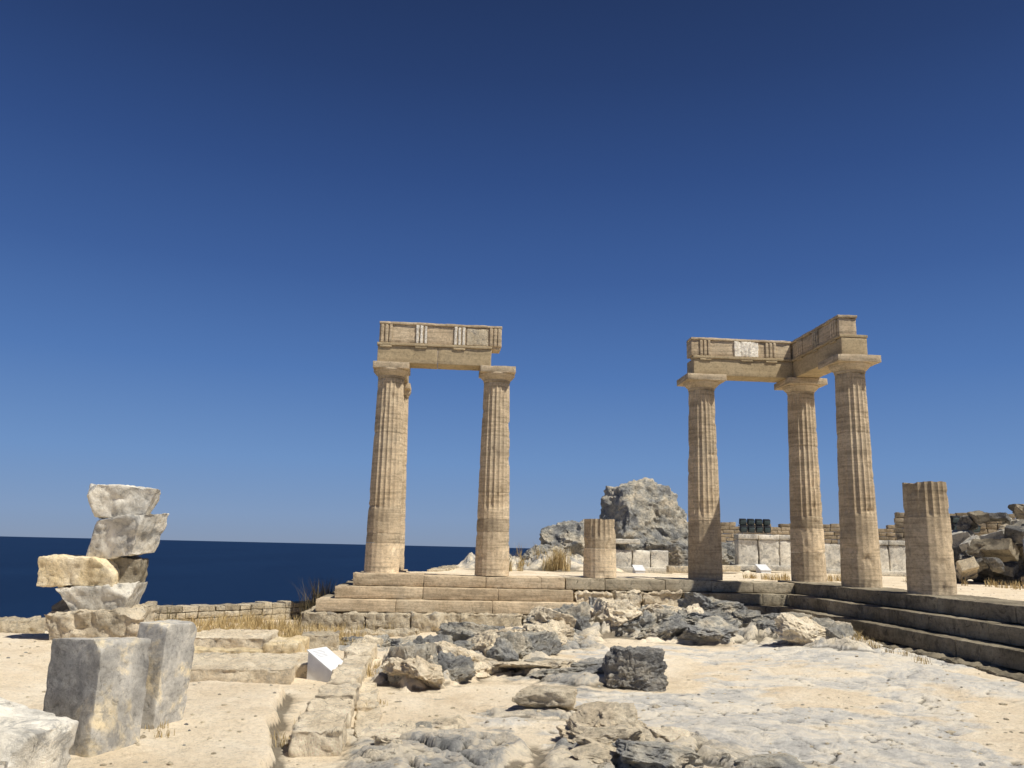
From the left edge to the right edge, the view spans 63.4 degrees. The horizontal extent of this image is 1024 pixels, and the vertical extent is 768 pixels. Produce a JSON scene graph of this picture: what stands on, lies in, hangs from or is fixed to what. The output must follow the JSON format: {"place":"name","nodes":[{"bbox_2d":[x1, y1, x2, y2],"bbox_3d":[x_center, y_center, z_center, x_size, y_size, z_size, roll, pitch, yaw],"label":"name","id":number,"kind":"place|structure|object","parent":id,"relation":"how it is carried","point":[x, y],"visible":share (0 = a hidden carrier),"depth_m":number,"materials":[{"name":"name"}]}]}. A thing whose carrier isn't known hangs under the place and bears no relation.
{"place":"outdoors","nodes":[
{"label":"outdoors","id":0,"kind":"place"},
{"bbox_2d":[36,483,168,639],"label":"stacked stones","id":1,"kind":"object","parent":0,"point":[101,584],"visible":0.93,"depth_m":12.39,"materials":[{"name":"grey stone"}]},
{"bbox_2d":[0,536,529,630],"bbox_3d":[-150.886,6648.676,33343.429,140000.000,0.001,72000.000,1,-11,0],"label":"sea","id":2,"kind":"structure","parent":0,"point":[182,572],"depth_m":3268.70,"materials":[{"name":"liquid"}]},
{"bbox_2d":[0,551,1023,767],"bbox_3d":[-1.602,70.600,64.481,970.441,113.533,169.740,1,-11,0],"label":"ground","id":3,"kind":"structure","parent":0,"point":[919,688],"depth_m":8.71,"materials":[{"name":"beige gravel"}]},
{"bbox_2d":[0,615,45,633],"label":"ruined kerb","id":4,"kind":"structure","parent":3,"relation":"on","point":[30,625],"depth_m":16.15,"materials":[{"name":"stone"}]},
{"bbox_2d":[0,697,78,767],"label":"marble slab","id":5,"kind":"object","parent":3,"relation":"on","point":[33,738],"depth_m":5.28,"materials":[{"name":"grey stone"}]},
{"bbox_2d":[43,637,150,757],"bbox_3d":[-3.158,2.511,6.241,0.595,1.185,0.533,-4,-12,24],"label":"marble slab","id":6,"kind":"object","parent":3,"relation":"on","point":[96,689],"depth_m":6.13,"materials":[{"name":"grey stone"}]},
{"bbox_2d":[137,619,196,728],"bbox_3d":[-2.980,2.591,7.000,0.329,1.137,0.442,-2,-12,16],"label":"marble slab","id":7,"kind":"object","parent":3,"relation":"on","point":[171,652],"depth_m":6.92,"materials":[{"name":"grey stone"}]},
{"bbox_2d":[154,599,314,623],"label":"parapet wall","id":8,"kind":"structure","parent":3,"relation":"on","point":[289,609],"depth_m":19.92,"materials":[{"name":"stone"}]},
{"bbox_2d":[190,628,339,684],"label":"stone steps","id":9,"kind":"structure","parent":3,"relation":"on","point":[242,655],"depth_m":11.10,"materials":[{"name":"beige stone"}]},
{"bbox_2d":[307,647,342,681],"bbox_3d":[-2.296,3.525,10.404,0.421,0.373,0.400,-4,-12,24],"label":"information sign","id":10,"kind":"object","parent":3,"relation":"on","point":[323,662],"visible":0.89,"depth_m":10.29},
{"bbox_2d":[288,642,381,757],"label":"stone kerb","id":11,"kind":"structure","parent":3,"relation":"on","point":[321,726],"depth_m":7.77,"materials":[{"name":"beige stone"}]},
{"bbox_2d":[164,546,515,621],"bbox_3d":[-4.085,5.069,21.748,10.728,2.179,1.925,12,-15,-43],"label":"dry shrub","id":12,"kind":"object","parent":3,"relation":"on","point":[317,596],"visible":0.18,"depth_m":20.60,"materials":[{"name":"plant"}]},
{"bbox_2d":[382,653,387,664],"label":"rock","id":13,"kind":"object","parent":3,"relation":"on","point":[384,659],"visible":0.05,"depth_m":10.16,"materials":[{"name":"beige stone"}]},
{"bbox_2d":[427,565,458,571],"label":"parapet wall","id":14,"kind":"structure","parent":3,"relation":"on","point":[447,568],"depth_m":24.86,"materials":[{"name":"stone"}]},
{"bbox_2d":[2,541,1023,747],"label":"dry grass","id":15,"kind":"structure","parent":3,"relation":"on","point":[292,630],"depth_m":18.25,"materials":[{"name":"plant"}]},
{"bbox_2d":[520,544,567,560],"bbox_3d":[1.093,6.784,30.415,2.299,1.813,1.514,-4,-12,27],"label":"rock outcrop","id":16,"kind":"object","parent":3,"relation":"on","point":[530,554],"visible":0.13,"depth_m":30.19,"materials":[{"name":"grey stone"}]},
{"bbox_2d":[512,685,577,710],"bbox_3d":[0.350,3.287,8.652,0.661,0.259,0.411,0,-11,8],"label":"rock","id":17,"kind":"object","parent":3,"relation":"on","point":[547,696],"visible":0.96,"depth_m":8.50,"materials":[{"name":"beige stone"}]},
{"bbox_2d":[539,519,622,556],"bbox_3d":[2.690,6.513,31.497,3.330,2.733,2.403,1,-11,0],"label":"rock outcrop","id":18,"kind":"object","parent":3,"relation":"on","point":[569,535],"visible":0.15,"depth_m":31.09,"materials":[{"name":"grey stone"}]},
{"bbox_2d":[573,701,609,710],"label":"rock","id":19,"kind":"object","parent":3,"relation":"on","point":[576,707],"visible":0.09,"depth_m":8.75,"materials":[{"name":"beige stone"}]},
{"bbox_2d":[339,592,856,767],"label":"limestone outcrop","id":20,"kind":"object","parent":3,"relation":"on","point":[428,660],"visible":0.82,"depth_m":12.73,"materials":[{"name":"grey stone"}]},
{"bbox_2d":[572,724,641,746],"bbox_3d":[0.776,2.915,6.791,0.585,0.251,0.358,1,-11,0],"label":"rock","id":21,"kind":"object","parent":3,"relation":"on","point":[608,735],"visible":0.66,"depth_m":6.68,"materials":[{"name":"beige stone"}]},
{"bbox_2d":[568,702,646,726],"bbox_3d":[0.890,3.093,7.529,0.740,0.346,0.563,1,-11,0],"label":"rock","id":22,"kind":"object","parent":3,"relation":"on","point":[593,714],"visible":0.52,"depth_m":7.53,"materials":[{"name":"beige stone"}]},
{"bbox_2d":[601,645,668,691],"bbox_3d":[1.544,3.621,10.404,0.816,0.622,0.561,1,-11,0],"label":"rock","id":23,"kind":"object","parent":3,"relation":"on","point":[642,668],"visible":0.87,"depth_m":10.21,"materials":[{"name":"stone"}]},
{"bbox_2d":[632,565,645,572],"bbox_3d":[4.066,5.945,26.567,0.340,0.271,0.442,2,-11,-4],"label":"information sign","id":24,"kind":"object","parent":3,"relation":"on","point":[638,569],"visible":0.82,"depth_m":26.50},
{"bbox_2d":[599,477,688,549],"bbox_3d":[5.356,5.693,32.862,3.645,4.020,3.016,4,-11,-15],"label":"boulder","id":25,"kind":"object","parent":3,"relation":"on","point":[644,509],"visible":0.59,"depth_m":31.95,"materials":[{"name":"grey stone"}]},
{"bbox_2d":[616,550,671,573],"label":"marble block wall","id":26,"kind":"structure","parent":3,"relation":"on","point":[654,561],"depth_m":27.32,"materials":[{"name":"beige stone"}]},
{"bbox_2d":[298,569,1023,682],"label":"stepped platform","id":27,"kind":"structure","parent":3,"relation":"on","point":[984,634],"depth_m":18.56,"materials":[{"name":"beige stone"}]},
{"bbox_2d":[364,377,404,572],"bbox_3d":[-3.102,2.224,20.492,0.845,4.788,0.847,3,-11,-6],"label":"shaft","id":28,"kind":"object","parent":27,"relation":"on","point":[382,551],"visible":0.95,"depth_m":20.18,"materials":[{"name":"beige stone"}]},
{"bbox_2d":[374,368,409,379],"bbox_3d":[-3.046,-0.215,20.970,0.920,0.220,0.920,1,-11,0],"label":"echinus","id":29,"kind":"object","parent":28,"relation":"on","point":[392,372],"visible":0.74,"depth_m":20.65,"materials":[{"name":"beige stone"}]},
{"bbox_2d":[373,361,410,375],"bbox_3d":[-3.042,-0.396,21.007,0.905,0.176,0.904,2,-11,-5],"label":"abacus","id":30,"kind":"object","parent":29,"relation":"on","point":[391,364],"visible":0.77,"depth_m":20.57,"materials":[{"name":"beige stone"}]},
{"bbox_2d":[399,397,408,569],"bbox_3d":[-3.327,2.732,23.104,0.854,4.788,0.855,3,-11,-10],"label":"shaft","id":31,"kind":"object","parent":27,"relation":"on","point":[403,491],"visible":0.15,"depth_m":22.99,"materials":[{"name":"beige stone"}]},
{"bbox_2d":[404,389,410,397],"bbox_3d":[-3.272,0.293,23.582,0.760,0.220,0.760,1,-11,0],"label":"echinus","id":32,"kind":"object","parent":31,"relation":"on","point":[407,393],"visible":0.24,"depth_m":23.39,"materials":[{"name":"beige stone"}]},
{"bbox_2d":[404,383,410,390],"bbox_3d":[-3.266,0.111,23.616,0.768,0.177,0.766,2,-11,-5],"label":"abacus","id":33,"kind":"object","parent":32,"relation":"on","point":[407,386],"visible":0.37,"depth_m":23.27,"materials":[{"name":"beige stone"}]},
{"bbox_2d":[377,321,501,382],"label":"entablature","id":34,"kind":"structure","parent":33,"relation":"on","point":[444,346],"depth_m":20.93,"materials":[{"name":"stone"}]},
{"bbox_2d":[474,381,509,575],"bbox_3d":[-0.442,2.326,20.702,0.843,4.788,0.843,2,-11,-2],"label":"shaft","id":35,"kind":"object","parent":27,"relation":"on","point":[492,549],"visible":1,"depth_m":20.38,"materials":[{"name":"beige stone"}]},
{"bbox_2d":[479,372,514,383],"bbox_3d":[-0.386,-0.113,21.180,0.920,0.220,0.920,1,-11,0],"label":"echinus","id":36,"kind":"object","parent":35,"relation":"on","point":[497,376],"visible":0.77,"depth_m":20.86,"materials":[{"name":"beige stone"}]},
{"bbox_2d":[479,365,515,377],"bbox_3d":[-0.383,-0.294,21.216,0.905,0.174,0.902,2,-11,-4],"label":"abacus","id":37,"kind":"object","parent":36,"relation":"on","point":[504,369],"visible":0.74,"depth_m":20.78,"materials":[{"name":"beige stone"}]},
{"bbox_2d":[583,519,615,577],"bbox_3d":[2.182,4.080,20.587,0.817,1.418,0.818,4,-11,-13],"label":"shaft","id":38,"kind":"object","parent":27,"relation":"on","point":[600,534],"visible":1,"depth_m":20.29,"materials":[{"name":"beige stone"}]},
{"bbox_2d":[688,389,722,579],"bbox_3d":[4.878,2.529,21.122,0.848,4.788,0.848,2,-11,-4],"label":"shaft","id":39,"kind":"object","parent":27,"relation":"on","point":[704,546],"visible":1,"depth_m":20.81,"materials":[{"name":"beige stone"}]},
{"bbox_2d":[683,380,718,391],"bbox_3d":[4.933,0.090,21.601,0.920,0.220,0.920,1,-11,0],"label":"echinus","id":40,"kind":"object","parent":39,"relation":"on","point":[701,384],"visible":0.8,"depth_m":21.28,"materials":[{"name":"beige stone"}]},
{"bbox_2d":[677,373,726,386],"bbox_3d":[4.938,-0.091,21.636,1.026,0.178,1.023,2,-11,-5],"label":"abacus","id":41,"kind":"object","parent":40,"relation":"on","point":[719,378],"visible":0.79,"depth_m":21.16,"materials":[{"name":"beige stone"}]},
{"bbox_2d":[787,393,826,581],"bbox_3d":[7.538,2.631,21.332,0.852,4.788,0.853,1,-11,-1],"label":"shaft","id":42,"kind":"object","parent":27,"relation":"on","point":[806,528],"visible":0.99,"depth_m":21.03,"materials":[{"name":"beige stone"}]},
{"bbox_2d":[782,384,818,395],"bbox_3d":[7.593,0.192,21.811,0.920,0.220,0.920,1,-11,0],"label":"echinus","id":43,"kind":"object","parent":42,"relation":"on","point":[801,388],"visible":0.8,"depth_m":21.50,"materials":[{"name":"beige stone"}]},
{"bbox_2d":[774,377,827,389],"bbox_3d":[7.598,0.012,21.848,1.024,0.177,1.026,2,-11,-5],"label":"abacus","id":44,"kind":"object","parent":43,"relation":"on","point":[820,382],"visible":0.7,"depth_m":21.37,"materials":[{"name":"beige stone"}]},
{"bbox_2d":[835,372,882,587],"bbox_3d":[7.764,2.123,18.720,0.855,4.788,0.855,2,-11,-5],"label":"shaft","id":45,"kind":"object","parent":27,"relation":"on","point":[860,565],"visible":1,"depth_m":18.42,"materials":[{"name":"beige stone"}]},
{"bbox_2d":[828,362,870,375],"bbox_3d":[7.819,-0.316,19.199,0.920,0.220,0.920,1,-11,0],"label":"echinus","id":46,"kind":"object","parent":45,"relation":"on","point":[845,367],"visible":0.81,"depth_m":18.89,"materials":[{"name":"beige stone"}]},
{"bbox_2d":[818,354,880,369],"bbox_3d":[7.823,-0.497,19.234,1.023,0.175,1.024,2,-11,-4],"label":"abacus","id":47,"kind":"object","parent":46,"relation":"on","point":[871,360],"visible":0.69,"depth_m":18.76,"materials":[{"name":"beige stone"}]},
{"bbox_2d":[686,315,867,382],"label":"entablature","id":48,"kind":"structure","parent":47,"relation":"on","point":[803,355],"depth_m":21.45,"materials":[{"name":"stone"}]},
{"bbox_2d":[902,481,956,594],"bbox_3d":[7.959,2.936,15.851,0.854,2.098,0.850,3,-11,-10],"label":"shaft","id":49,"kind":"object","parent":27,"relation":"on","point":[930,568],"visible":1,"depth_m":15.56,"materials":[{"name":"beige stone"}]},
{"bbox_2d":[641,537,730,565],"bbox_3d":[6.400,6.584,30.637,3.541,1.812,1.727,1,-11,0],"label":"rock outcrop","id":50,"kind":"object","parent":3,"relation":"on","point":[677,549],"visible":0.25,"depth_m":30.24,"materials":[{"name":"grey stone"}]},
{"bbox_2d":[721,542,734,563],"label":"rock outcrop","id":51,"kind":"object","parent":3,"relation":"on","point":[728,548],"visible":0.07,"depth_m":32.49,"materials":[{"name":"grey stone"}]},
{"bbox_2d":[738,518,770,534],"bbox_3d":[10.406,6.902,35.415,1.360,2.257,0.329,1,-11,0],"label":"floodlight array","id":52,"kind":"object","parent":3,"relation":"on","point":[751,527],"visible":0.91,"depth_m":35.52,"materials":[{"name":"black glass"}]},
{"bbox_2d":[755,564,771,573],"bbox_3d":[8.953,6.595,29.519,0.390,0.321,0.542,2,-11,-4],"label":"information sign","id":53,"kind":"object","parent":3,"relation":"on","point":[762,568],"visible":0.82,"depth_m":29.48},
{"bbox_2d":[734,753,806,767],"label":"rock","id":54,"kind":"object","parent":3,"relation":"on","point":[781,760],"visible":1,"depth_m":6.37,"materials":[{"name":"grey stone"}]},
{"bbox_2d":[721,522,903,552],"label":"fortress wall","id":55,"kind":"structure","parent":3,"relation":"on","point":[731,529],"depth_m":44.12,"materials":[{"name":"beige stone"}]},
{"bbox_2d":[950,516,980,532],"bbox_3d":[16.211,5.859,29.531,1.020,2.297,0.329,1,-11,0],"label":"floodlight array","id":56,"kind":"object","parent":3,"relation":"on","point":[954,520],"visible":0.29,"depth_m":29.63,"materials":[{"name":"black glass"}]},
{"bbox_2d":[951,504,1023,584],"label":"rubble pile","id":57,"kind":"object","parent":3,"relation":"on","point":[998,554],"visible":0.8,"depth_m":23.77,"materials":[{"name":"stone"}]},
{"bbox_2d":[0,0,1023,547],"label":"sky","id":58,"kind":"structure","parent":0,"point":[213,213],"materials":[{"name":"blue"}]},
{"bbox_2d":[616,539,739,572],"bbox_3d":[5.325,5.683,27.365,4.618,1.047,1.449,1,-11,0],"label":"fallen marble block","id":59,"kind":"object","parent":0,"point":[684,569],"depth_m":27.33,"materials":[{"name":"stone"}]},
{"bbox_2d":[732,534,790,570],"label":"marble block wall","id":60,"kind":"structure","parent":0,"point":[772,552],"depth_m":30.66,"materials":[{"name":"beige stone"}]},
{"bbox_2d":[824,540,905,576],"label":"marble block wall","id":61,"kind":"structure","parent":0,"point":[893,560],"depth_m":30.91,"materials":[{"name":"beige stone"}]},
{"bbox_2d":[894,512,1019,540],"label":"fortress wall","id":62,"kind":"structure","parent":0,"point":[990,527],"depth_m":31.51,"materials":[{"name":"beige stone"}]}
]}

